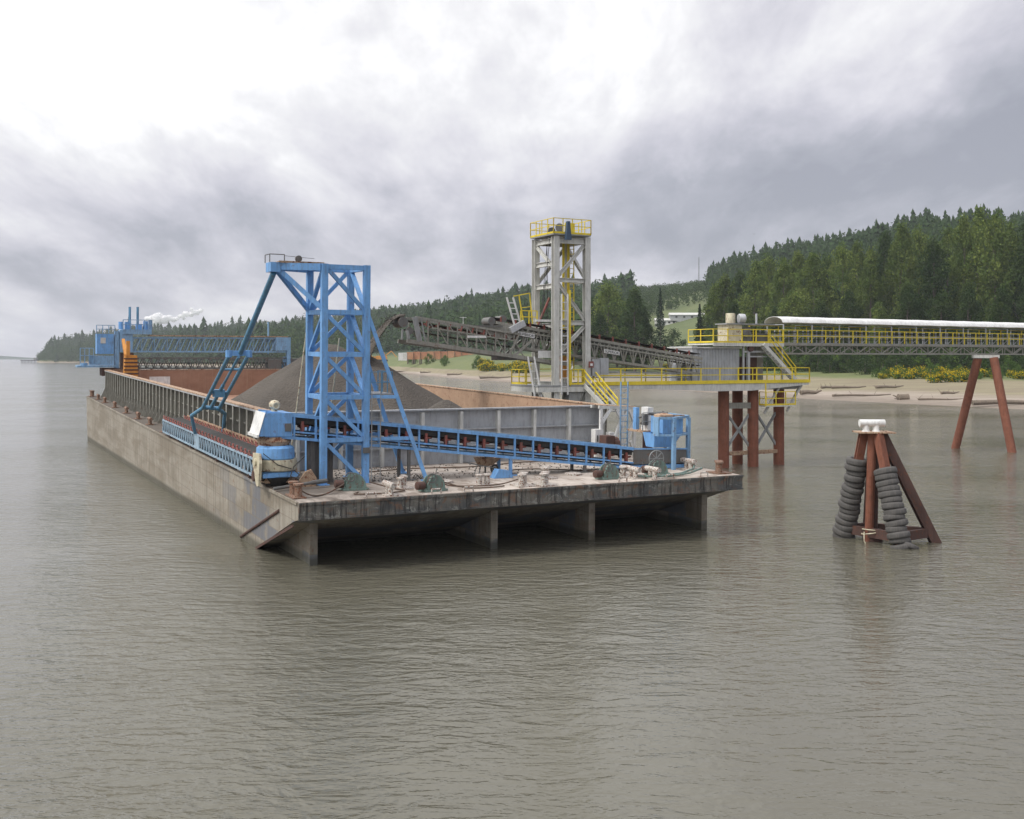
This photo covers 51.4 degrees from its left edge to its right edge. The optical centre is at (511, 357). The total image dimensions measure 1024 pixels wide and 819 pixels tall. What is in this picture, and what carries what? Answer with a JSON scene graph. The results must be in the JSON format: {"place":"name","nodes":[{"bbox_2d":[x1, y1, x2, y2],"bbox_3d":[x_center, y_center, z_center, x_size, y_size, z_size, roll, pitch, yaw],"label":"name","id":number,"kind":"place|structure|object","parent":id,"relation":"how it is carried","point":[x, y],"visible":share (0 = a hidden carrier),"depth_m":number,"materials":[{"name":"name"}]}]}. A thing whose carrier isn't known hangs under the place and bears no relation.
{"place":"outdoors","nodes":[
{"label":"outdoors","id":0,"kind":"place"},
{"bbox_2d":[144,307,202,326],"bbox_3d":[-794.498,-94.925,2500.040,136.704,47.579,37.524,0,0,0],"label":"steam plume","id":1,"kind":"object","parent":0,"point":[159,318],"visible":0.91,"depth_m":2491.53,"materials":[{"name":"white"}]},
{"bbox_2d":[0,359,1023,818],"bbox_3d":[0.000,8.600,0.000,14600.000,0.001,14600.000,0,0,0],"label":"river water","id":2,"kind":"structure","parent":0,"point":[766,643],"depth_m":31.41,"materials":[{"name":"grey liquid"}]},
{"bbox_2d":[86,369,743,565],"bbox_3d":[-16.964,6.238,82.534,22.180,8.475,80.150,0,1,-27],"label":"cargo barge","id":3,"kind":"object","parent":2,"relation":"on","point":[126,413],"visible":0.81,"depth_m":53.30,"materials":[{"name":"concrete"}]},
{"bbox_2d":[75,307,297,375],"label":"gantry","id":4,"kind":"object","parent":3,"relation":"on","point":[108,343],"visible":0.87,"depth_m":115.03,"materials":[{"name":"blue metal"}]},
{"bbox_2d":[122,339,138,376],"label":"loading chute","id":5,"kind":"object","parent":4,"relation":"hanging from","point":[130,365],"visible":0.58,"depth_m":109.33,"materials":[{"name":"orange paint"}]},
{"bbox_2d":[162,415,296,483],"bbox_3d":[-16.395,4.663,58.435,1.950,1.300,26.800,0,1,-27],"label":"side conveyor","id":6,"kind":"object","parent":3,"relation":"on","point":[231,445],"visible":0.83,"depth_m":57.15,"materials":[{"name":"blue metal"}]},
{"bbox_2d":[273,478,327,489],"bbox_3d":[-9.065,5.427,45.696,2.500,0.339,0.213,0,0,-38],"label":"deck pipe","id":7,"kind":"object","parent":3,"relation":"on","point":[318,481],"visible":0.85,"depth_m":45.92,"materials":[{"name":"grey metal"}]},
{"bbox_2d":[265,253,426,485],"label":"hoist tower","id":8,"kind":"structure","parent":3,"relation":"on","point":[311,304],"depth_m":47.85,"materials":[{"name":"blue metal"}]},
{"bbox_2d":[190,272,276,433],"bbox_3d":[-13.841,0.226,53.580,2.116,8.472,15.139,0,1,-27],"label":"hoist link","id":9,"kind":"object","parent":8,"relation":"attached to","point":[216,394],"visible":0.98,"depth_m":54.05,"materials":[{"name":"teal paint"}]},
{"bbox_2d":[231,344,461,411],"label":"gravel pile","id":10,"kind":"object","parent":3,"relation":"in","point":[281,386],"visible":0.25,"depth_m":67.30,"materials":[{"name":"grey gravel"}]},
{"bbox_2d":[334,467,368,490],"bbox_3d":[-6.896,5.198,45.635,1.456,0.917,0.758,0,1,-22],"label":"deck winch","id":11,"kind":"object","parent":3,"relation":"on","point":[353,481],"visible":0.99,"depth_m":45.48,"materials":[{"name":"green paint"}]},
{"bbox_2d":[415,468,447,492],"bbox_3d":[-3.484,5.234,45.496,1.456,0.917,0.758,0,1,-36],"label":"deck winch","id":12,"kind":"object","parent":3,"relation":"on","point":[429,482],"visible":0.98,"depth_m":45.34,"materials":[{"name":"green paint"}]},
{"bbox_2d":[276,459,614,486],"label":"spilled gravel","id":13,"kind":"structure","parent":3,"relation":"on","point":[420,477],"depth_m":51.45,"materials":[{"name":"grey gravel"}]},
{"bbox_2d":[369,461,541,471],"bbox_3d":[-1.790,5.485,54.309,12.014,0.082,0.600,0,0,-32],"label":"steel cable","id":14,"kind":"object","parent":3,"relation":"on","point":[452,467],"visible":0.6,"depth_m":53.31,"materials":[{"name":"brown metal"}]},
{"bbox_2d":[248,400,686,486],"bbox_3d":[-1.261,3.751,50.703,21.915,3.780,2.278,0,0,-22],"label":"deck conveyor","id":15,"kind":"object","parent":3,"relation":"on","point":[274,461],"visible":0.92,"depth_m":49.05,"materials":[{"name":"blue metal"}]},
{"bbox_2d":[463,457,500,473],"bbox_3d":[-1.455,5.221,51.456,1.781,0.785,0.750,0,1,-27],"label":"wheelbarrow","id":16,"kind":"object","parent":3,"relation":"on","point":[486,462],"visible":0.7,"depth_m":51.37,"materials":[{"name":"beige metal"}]},
{"bbox_2d":[490,468,512,478],"bbox_3d":[-0.497,5.427,50.183,1.000,0.410,0.500,0,1,-27],"label":"tool box","id":17,"kind":"object","parent":3,"relation":"on","point":[499,473],"visible":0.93,"depth_m":49.98,"materials":[{"name":"blue metal"}]},
{"bbox_2d":[591,429,613,457],"bbox_3d":[4.993,4.712,58.611,1.100,1.590,0.650,0,1,-27],"label":"control cabinet","id":18,"kind":"object","parent":3,"relation":"on","point":[595,433],"visible":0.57,"depth_m":58.38,"materials":[{"name":"white metal"}]},
{"bbox_2d":[593,458,621,479],"bbox_3d":[4.429,5.227,49.996,1.456,0.917,0.759,0,1,-33],"label":"deck winch","id":19,"kind":"object","parent":3,"relation":"on","point":[607,471],"visible":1,"depth_m":49.85,"materials":[{"name":"green paint"}]},
{"bbox_2d":[599,435,620,454],"bbox_3d":[5.333,4.731,57.746,0.910,1.050,0.840,0,1,-27],"label":"pump engine","id":20,"kind":"object","parent":3,"relation":"on","point":[608,439],"visible":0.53,"depth_m":57.50,"materials":[{"name":"metal"}]},
{"bbox_2d":[590,404,635,455],"bbox_3d":[5.671,4.052,59.366,2.509,2.955,0.945,0,1,-27],"label":"walkway stand","id":21,"kind":"object","parent":3,"relation":"on","point":[602,419],"visible":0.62,"depth_m":59.08,"materials":[{"name":"grey metal"}]},
{"bbox_2d":[620,381,628,446],"bbox_3d":[6.160,3.175,58.531,0.520,3.750,0.062,0,1,-27],"label":"ladder","id":22,"kind":"object","parent":3,"relation":"attached to","point":[621,387],"visible":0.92,"depth_m":58.53,"materials":[{"name":"metal"}]},
{"bbox_2d":[627,407,667,447],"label":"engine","id":23,"kind":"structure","parent":3,"relation":"on","point":[647,413],"depth_m":56.89,"materials":[{"name":"beige metal"}]},
{"bbox_2d":[641,450,669,474],"bbox_3d":[6.950,5.085,51.843,1.456,1.180,0.759,0,1,-22],"label":"deck winch","id":24,"kind":"object","parent":3,"relation":"on","point":[656,462],"visible":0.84,"depth_m":51.80,"materials":[{"name":"green paint"}]},
{"bbox_2d":[643,413,690,469],"bbox_3d":[7.941,4.237,55.227,2.555,2.777,2.830,0,1,-27],"label":"feed hopper","id":25,"kind":"object","parent":3,"relation":"on","point":[667,430],"visible":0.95,"depth_m":54.45,"materials":[{"name":"blue metal"}]},
{"bbox_2d":[510,217,611,403],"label":"loading tower","id":26,"kind":"structure","parent":2,"relation":"in","point":[555,241],"depth_m":75.91,"materials":[{"name":"grey metal"}]},
{"bbox_2d":[392,316,571,365],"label":"boom conveyor","id":27,"kind":"object","parent":26,"relation":"attached to","point":[417,324],"visible":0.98,"depth_m":72.83,"materials":[{"name":"grey metal"}]},
{"bbox_2d":[370,313,405,357],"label":"gravel stream","id":28,"kind":"structure","parent":27,"relation":"attached to","point":[381,328],"depth_m":70.29,"materials":[{"name":"grey gravel"}]},
{"bbox_2d":[469,293,702,374],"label":"incoming conveyor","id":29,"kind":"object","parent":26,"relation":"attached to","point":[516,326],"visible":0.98,"depth_m":77.67,"materials":[{"name":"grey metal"}]},
{"bbox_2d":[582,370,624,411],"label":"boarding stair","id":30,"kind":"object","parent":26,"relation":"attached to","point":[601,393],"visible":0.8,"depth_m":74.95,"materials":[{"name":"yellow metal"}]},
{"bbox_2d":[718,383,801,467],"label":"pile platform","id":31,"kind":"structure","parent":2,"relation":"in","point":[752,418],"depth_m":84.14,"materials":[{"name":"metal"}]},
{"bbox_2d":[581,367,809,390],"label":"access walkway","id":32,"kind":"structure","parent":31,"relation":"on","point":[730,385],"depth_m":80.96,"materials":[{"name":"yellow metal"}]},
{"bbox_2d":[760,336,796,379],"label":"platform stair","id":33,"kind":"object","parent":32,"relation":"on","point":[772,355],"visible":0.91,"depth_m":85.74,"materials":[{"name":"grey metal"}]},
{"bbox_2d":[667,346,766,380],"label":"transfer house","id":34,"kind":"structure","parent":31,"relation":"on","point":[721,357],"depth_m":83.96,"materials":[{"name":"grey paint"}]},
{"bbox_2d":[688,328,783,379],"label":"railing","id":35,"kind":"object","parent":31,"relation":"on","point":[740,343],"depth_m":84.53,"materials":[{"name":"yellow metal"}]},
{"bbox_2d":[715,313,774,340],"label":"drive cabin","id":36,"kind":"object","parent":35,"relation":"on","point":[730,323],"visible":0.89,"depth_m":85.14,"materials":[{"name":"beige metal"}]},
{"bbox_2d":[850,419,941,544],"bbox_3d":[17.988,7.318,50.264,6.159,8.876,4.141,0,0,43],"label":"mooring dolphin","id":37,"kind":"object","parent":2,"relation":"in","point":[881,451],"visible":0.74,"depth_m":49.58,"materials":[{"name":"metal"}]},
{"bbox_2d":[838,498,860,510],"bbox_3d":[16.109,6.997,50.890,1.056,0.551,1.043,0,0,0],"label":"tyre fender","id":38,"kind":"object","parent":37,"relation":"attached to","point":[850,507],"visible":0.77,"depth_m":50.46,"materials":[{"name":"black rubber"}]},
{"bbox_2d":[841,482,863,494],"bbox_3d":[16.213,6.211,50.683,1.052,0.554,1.040,0,0,0],"label":"tyre fender","id":39,"kind":"object","parent":37,"relation":"attached to","point":[846,488],"visible":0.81,"depth_m":50.28,"materials":[{"name":"black rubber"}]},
{"bbox_2d":[846,456,866,466],"bbox_3d":[16.345,4.900,50.389,1.048,0.448,1.040,0,0,0],"label":"tyre fender","id":40,"kind":"object","parent":37,"relation":"attached to","point":[850,460],"visible":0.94,"depth_m":49.98,"materials":[{"name":"black rubber"}]},
{"bbox_2d":[873,466,897,475],"bbox_3d":[17.193,5.240,49.036,1.065,0.552,1.046,0,0,0],"label":"tyre fender","id":41,"kind":"object","parent":37,"relation":"attached to","point":[886,470],"visible":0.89,"depth_m":48.62,"materials":[{"name":"black rubber"}]},
{"bbox_2d":[875,473,897,481],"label":"tyre fender","id":42,"kind":"object","parent":37,"relation":"attached to","point":[882,477],"visible":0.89,"depth_m":48.58,"materials":[{"name":"black rubber"}]},
{"bbox_2d":[875,478,898,487],"bbox_3d":[17.255,5.752,48.950,1.046,0.534,1.039,0,0,0],"label":"tyre fender","id":43,"kind":"object","parent":37,"relation":"attached to","point":[883,483],"visible":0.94,"depth_m":48.53,"materials":[{"name":"black rubber"}]},
{"bbox_2d":[878,490,901,498],"bbox_3d":[17.329,6.265,48.827,1.072,0.520,1.052,0,0,0],"label":"tyre fender","id":44,"kind":"object","parent":37,"relation":"attached to","point":[885,494],"visible":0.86,"depth_m":48.40,"materials":[{"name":"black rubber"}]},
{"bbox_2d":[881,502,903,509],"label":"tyre fender","id":45,"kind":"object","parent":37,"relation":"attached to","point":[890,505],"visible":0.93,"depth_m":48.26,"materials":[{"name":"black rubber"}]},
{"bbox_2d":[884,518,908,526],"bbox_3d":[17.535,7.545,48.563,1.046,0.522,1.039,0,0,0],"label":"tyre fender","id":46,"kind":"object","parent":37,"relation":"attached to","point":[899,522],"visible":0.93,"depth_m":48.14,"materials":[{"name":"black rubber"}]},
{"bbox_2d":[887,531,910,539],"bbox_3d":[17.569,8.058,48.396,1.045,0.496,1.034,0,0,0],"label":"tyre fender","id":47,"kind":"object","parent":37,"relation":"attached to","point":[899,535],"visible":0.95,"depth_m":47.98,"materials":[{"name":"black rubber"}]},
{"bbox_2d":[951,354,1016,452],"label":"pile bent","id":48,"kind":"object","parent":2,"relation":"in","point":[1001,400],"visible":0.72,"depth_m":98.70,"materials":[{"name":"brown metal"}]},
{"bbox_2d":[749,317,1023,354],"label":"covered conveyor","id":49,"kind":"object","parent":48,"relation":"on","point":[873,322],"visible":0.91,"depth_m":94.67,"materials":[{"name":"grey metal"}]},
{"bbox_2d":[0,0,1023,357],"label":"sky","id":50,"kind":"structure","parent":0,"point":[154,154],"materials":[{"name":"grey"}]},
{"bbox_2d":[37,289,1023,408],"bbox_3d":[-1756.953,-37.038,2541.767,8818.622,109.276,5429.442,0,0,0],"label":"riverbank terrain","id":51,"kind":"structure","parent":0,"point":[915,388],"depth_m":311.98,"materials":[{"name":"beige sand"}]},
{"bbox_2d":[36,203,1023,366],"bbox_3d":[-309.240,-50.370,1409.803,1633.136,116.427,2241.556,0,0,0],"label":"hillside forest","id":52,"kind":"object","parent":51,"relation":"on","point":[477,308],"visible":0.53,"depth_m":869.36,"materials":[{"name":"green plant"}]},
{"bbox_2d":[579,280,626,363],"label":"cottonwood tree","id":53,"kind":"object","parent":51,"relation":"on","point":[606,296],"visible":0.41,"depth_m":408.46,"materials":[{"name":"green plant"}]},
{"bbox_2d":[591,311,615,359],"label":"cottonwood tree","id":54,"kind":"object","parent":51,"relation":"on","point":[600,320],"visible":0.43,"depth_m":387.74,"materials":[{"name":"green plant"}]},
{"bbox_2d":[611,306,635,370],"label":"cottonwood tree","id":55,"kind":"object","parent":51,"relation":"on","point":[629,330],"visible":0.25,"depth_m":396.07,"materials":[{"name":"green plant"}]},
{"bbox_2d":[617,285,652,371],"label":"cottonwood tree","id":56,"kind":"object","parent":51,"relation":"on","point":[633,305],"visible":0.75,"depth_m":380.49,"materials":[{"name":"green plant"}]},
{"bbox_2d":[632,313,657,371],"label":"cottonwood tree","id":57,"kind":"object","parent":51,"relation":"on","point":[653,342],"visible":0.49,"depth_m":381.68,"materials":[{"name":"green plant"}]},
{"bbox_2d":[653,288,667,354],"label":"conifer tree","id":58,"kind":"object","parent":51,"relation":"on","point":[660,324],"visible":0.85,"depth_m":480.98,"materials":[{"name":"green plant"}]},
{"bbox_2d":[663,327,685,350],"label":"green bush","id":59,"kind":"object","parent":51,"relation":"on","point":[670,342],"visible":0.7,"depth_m":493.67,"materials":[{"name":"green plant"}]},
{"bbox_2d":[668,313,701,321],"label":"hill house","id":60,"kind":"structure","parent":51,"relation":"on","point":[678,317],"depth_m":696.00,"materials":[{"name":"metal"}]},
{"bbox_2d":[694,304,705,346],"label":"conifer tree","id":61,"kind":"object","parent":51,"relation":"on","point":[699,324],"visible":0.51,"depth_m":370.60,"materials":[{"name":"green plant"}]},
{"bbox_2d":[693,283,722,346],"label":"cottonwood tree","id":62,"kind":"object","parent":51,"relation":"on","point":[706,313],"visible":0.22,"depth_m":419.36,"materials":[{"name":"green plant"}]},
{"bbox_2d":[704,273,739,346],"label":"cottonwood tree","id":63,"kind":"object","parent":51,"relation":"on","point":[723,283],"visible":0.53,"depth_m":394.95,"materials":[{"name":"green plant"}]},
{"bbox_2d":[721,299,741,353],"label":"cottonwood tree","id":64,"kind":"object","parent":51,"relation":"on","point":[733,307],"visible":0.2,"depth_m":375.28,"materials":[{"name":"green plant"}]},
{"bbox_2d":[723,268,757,350],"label":"cottonwood tree","id":65,"kind":"object","parent":51,"relation":"on","point":[738,281],"visible":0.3,"depth_m":412.05,"materials":[{"name":"green plant"}]},
{"bbox_2d":[739,312,760,354],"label":"cottonwood tree","id":66,"kind":"object","parent":51,"relation":"on","point":[749,317],"visible":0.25,"depth_m":363.79,"materials":[{"name":"green plant"}]},
{"bbox_2d":[733,259,778,355],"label":"cottonwood tree","id":67,"kind":"object","parent":51,"relation":"on","point":[757,274],"visible":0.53,"depth_m":384.11,"materials":[{"name":"green plant"}]},
{"bbox_2d":[743,252,786,330],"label":"cottonwood tree","id":68,"kind":"object","parent":51,"relation":"on","point":[768,261],"visible":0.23,"depth_m":403.94,"materials":[{"name":"green plant"}]},
{"bbox_2d":[761,306,791,363],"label":"cottonwood tree","id":69,"kind":"object","parent":51,"relation":"on","point":[773,313],"visible":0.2,"depth_m":353.99,"materials":[{"name":"green plant"}]},
{"bbox_2d":[765,257,798,340],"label":"cottonwood tree","id":70,"kind":"object","parent":51,"relation":"on","point":[781,273],"visible":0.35,"depth_m":365.32,"materials":[{"name":"green plant"}]},
{"bbox_2d":[771,347,797,372],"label":"green bush","id":71,"kind":"object","parent":51,"relation":"on","point":[787,358],"visible":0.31,"depth_m":333.95,"materials":[{"name":"green plant"}]},
{"bbox_2d":[766,290,815,358],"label":"cottonwood tree","id":72,"kind":"object","parent":51,"relation":"on","point":[789,305],"visible":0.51,"depth_m":349.28,"materials":[{"name":"green plant"}]},
{"bbox_2d":[784,250,815,329],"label":"cottonwood tree","id":73,"kind":"object","parent":51,"relation":"on","point":[797,262],"visible":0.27,"depth_m":387.56,"materials":[{"name":"green plant"}]},
{"bbox_2d":[788,250,835,360],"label":"cottonwood tree","id":74,"kind":"object","parent":51,"relation":"on","point":[818,276],"visible":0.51,"depth_m":356.91,"materials":[{"name":"green plant"}]},
{"bbox_2d":[805,350,827,371],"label":"green bush","id":75,"kind":"object","parent":51,"relation":"on","point":[816,366],"visible":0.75,"depth_m":332.25,"materials":[{"name":"green plant"}]},
{"bbox_2d":[805,299,832,361],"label":"cottonwood tree","id":76,"kind":"object","parent":51,"relation":"on","point":[820,309],"visible":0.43,"depth_m":337.87,"materials":[{"name":"green plant"}]},
{"bbox_2d":[811,252,844,333],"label":"cottonwood tree","id":77,"kind":"object","parent":51,"relation":"on","point":[825,259],"visible":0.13,"depth_m":386.28,"materials":[{"name":"green plant"}]},
{"bbox_2d":[818,355,842,372],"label":"green bush","id":78,"kind":"object","parent":51,"relation":"on","point":[828,357],"visible":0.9,"depth_m":321.98,"materials":[{"name":"green plant"}]},
{"bbox_2d":[820,241,864,351],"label":"cottonwood tree","id":79,"kind":"object","parent":51,"relation":"on","point":[845,280],"visible":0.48,"depth_m":354.48,"materials":[{"name":"green plant"}]},
{"bbox_2d":[833,349,858,372],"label":"green bush","id":80,"kind":"object","parent":51,"relation":"on","point":[847,361],"visible":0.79,"depth_m":320.89,"materials":[{"name":"green plant"}]},
{"bbox_2d":[831,289,864,369],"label":"cottonwood tree","id":81,"kind":"object","parent":51,"relation":"on","point":[847,301],"visible":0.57,"depth_m":332.90,"materials":[{"name":"green plant"}]},
{"bbox_2d":[843,238,873,332],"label":"cottonwood tree","id":82,"kind":"object","parent":51,"relation":"on","point":[859,253],"visible":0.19,"depth_m":368.44,"materials":[{"name":"green plant"}]},
{"bbox_2d":[850,352,880,374],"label":"green bush","id":83,"kind":"object","parent":51,"relation":"on","point":[860,367],"visible":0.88,"depth_m":307.92,"materials":[{"name":"green plant"}]},
{"bbox_2d":[849,246,891,368],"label":"cottonwood tree","id":84,"kind":"object","parent":51,"relation":"on","point":[870,262],"visible":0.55,"depth_m":338.01,"materials":[{"name":"green plant"}]},
{"bbox_2d":[863,300,890,365],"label":"cottonwood tree","id":85,"kind":"object","parent":51,"relation":"on","point":[878,312],"visible":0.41,"depth_m":322.23,"materials":[{"name":"green plant"}]},
{"bbox_2d":[868,230,898,342],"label":"cottonwood tree","id":86,"kind":"object","parent":51,"relation":"on","point":[884,246],"visible":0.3,"depth_m":364.88,"materials":[{"name":"green plant"}]},
{"bbox_2d":[883,347,914,369],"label":"green bush","id":87,"kind":"object","parent":51,"relation":"on","point":[895,357],"visible":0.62,"depth_m":305.84,"materials":[{"name":"green plant"}]},
{"bbox_2d":[880,220,924,360],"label":"cottonwood tree","id":88,"kind":"object","parent":51,"relation":"on","point":[901,245],"visible":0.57,"depth_m":338.90,"materials":[{"name":"green plant"}]},
{"bbox_2d":[888,279,925,352],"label":"cottonwood tree","id":89,"kind":"object","parent":51,"relation":"on","point":[907,293],"visible":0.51,"depth_m":319.67,"materials":[{"name":"green plant"}]},
{"bbox_2d":[891,223,941,339],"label":"cottonwood tree","id":90,"kind":"object","parent":51,"relation":"on","point":[920,240],"visible":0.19,"depth_m":357.83,"materials":[{"name":"green plant"}]},
{"bbox_2d":[911,235,958,363],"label":"cottonwood tree","id":91,"kind":"object","parent":51,"relation":"on","point":[934,260],"visible":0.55,"depth_m":324.40,"materials":[{"name":"green plant"}]},
{"bbox_2d":[925,371,947,382],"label":"broom shrub","id":92,"kind":"object","parent":51,"relation":"on","point":[938,377],"visible":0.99,"depth_m":264.35,"materials":[{"name":"yellow plant"}]},
{"bbox_2d":[925,291,962,362],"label":"cottonwood tree","id":93,"kind":"object","parent":51,"relation":"on","point":[941,303],"visible":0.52,"depth_m":311.38,"materials":[{"name":"green plant"}]},
{"bbox_2d":[926,224,963,335],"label":"cottonwood tree","id":94,"kind":"object","parent":51,"relation":"on","point":[944,243],"visible":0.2,"depth_m":353.51,"materials":[{"name":"green plant"}]},
{"bbox_2d":[945,213,984,331],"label":"cottonwood tree","id":95,"kind":"object","parent":51,"relation":"on","point":[965,243],"visible":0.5,"depth_m":328.65,"materials":[{"name":"green plant"}]},
{"bbox_2d":[951,280,985,367],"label":"cottonwood tree","id":96,"kind":"object","parent":51,"relation":"on","point":[968,295],"visible":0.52,"depth_m":307.93,"materials":[{"name":"green plant"}]},
{"bbox_2d":[958,204,1003,329],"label":"cottonwood tree","id":97,"kind":"object","parent":51,"relation":"on","point":[978,213],"visible":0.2,"depth_m":337.75,"materials":[{"name":"green plant"}]},
{"bbox_2d":[957,208,1023,351],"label":"cottonwood tree","id":98,"kind":"object","parent":51,"relation":"on","point":[998,235],"visible":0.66,"depth_m":320.05,"materials":[{"name":"green plant"}]},
{"bbox_2d":[971,400,1023,404],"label":"driftwood log","id":99,"kind":"object","parent":51,"relation":"on","point":[982,402],"visible":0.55,"depth_m":186.15,"materials":[{"name":"beige wood"}]},
{"bbox_2d":[980,287,1017,367],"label":"cottonwood tree","id":100,"kind":"object","parent":51,"relation":"on","point":[995,314],"visible":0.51,"depth_m":298.24,"materials":[{"name":"green plant"}]},
{"bbox_2d":[996,219,1023,335],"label":"cottonwood tree","id":101,"kind":"object","parent":51,"relation":"on","point":[1012,233],"visible":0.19,"depth_m":338.63,"materials":[{"name":"green plant"}]},
{"bbox_2d":[998,219,1023,356],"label":"cottonwood tree","id":102,"kind":"object","parent":51,"relation":"on","point":[1017,265],"visible":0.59,"depth_m":313.90,"materials":[{"name":"green plant"}]},
{"bbox_2d":[1015,293,1023,357],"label":"cottonwood tree","id":103,"kind":"object","parent":51,"relation":"on","point":[1020,307],"visible":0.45,"depth_m":299.64,"materials":[{"name":"green plant"}]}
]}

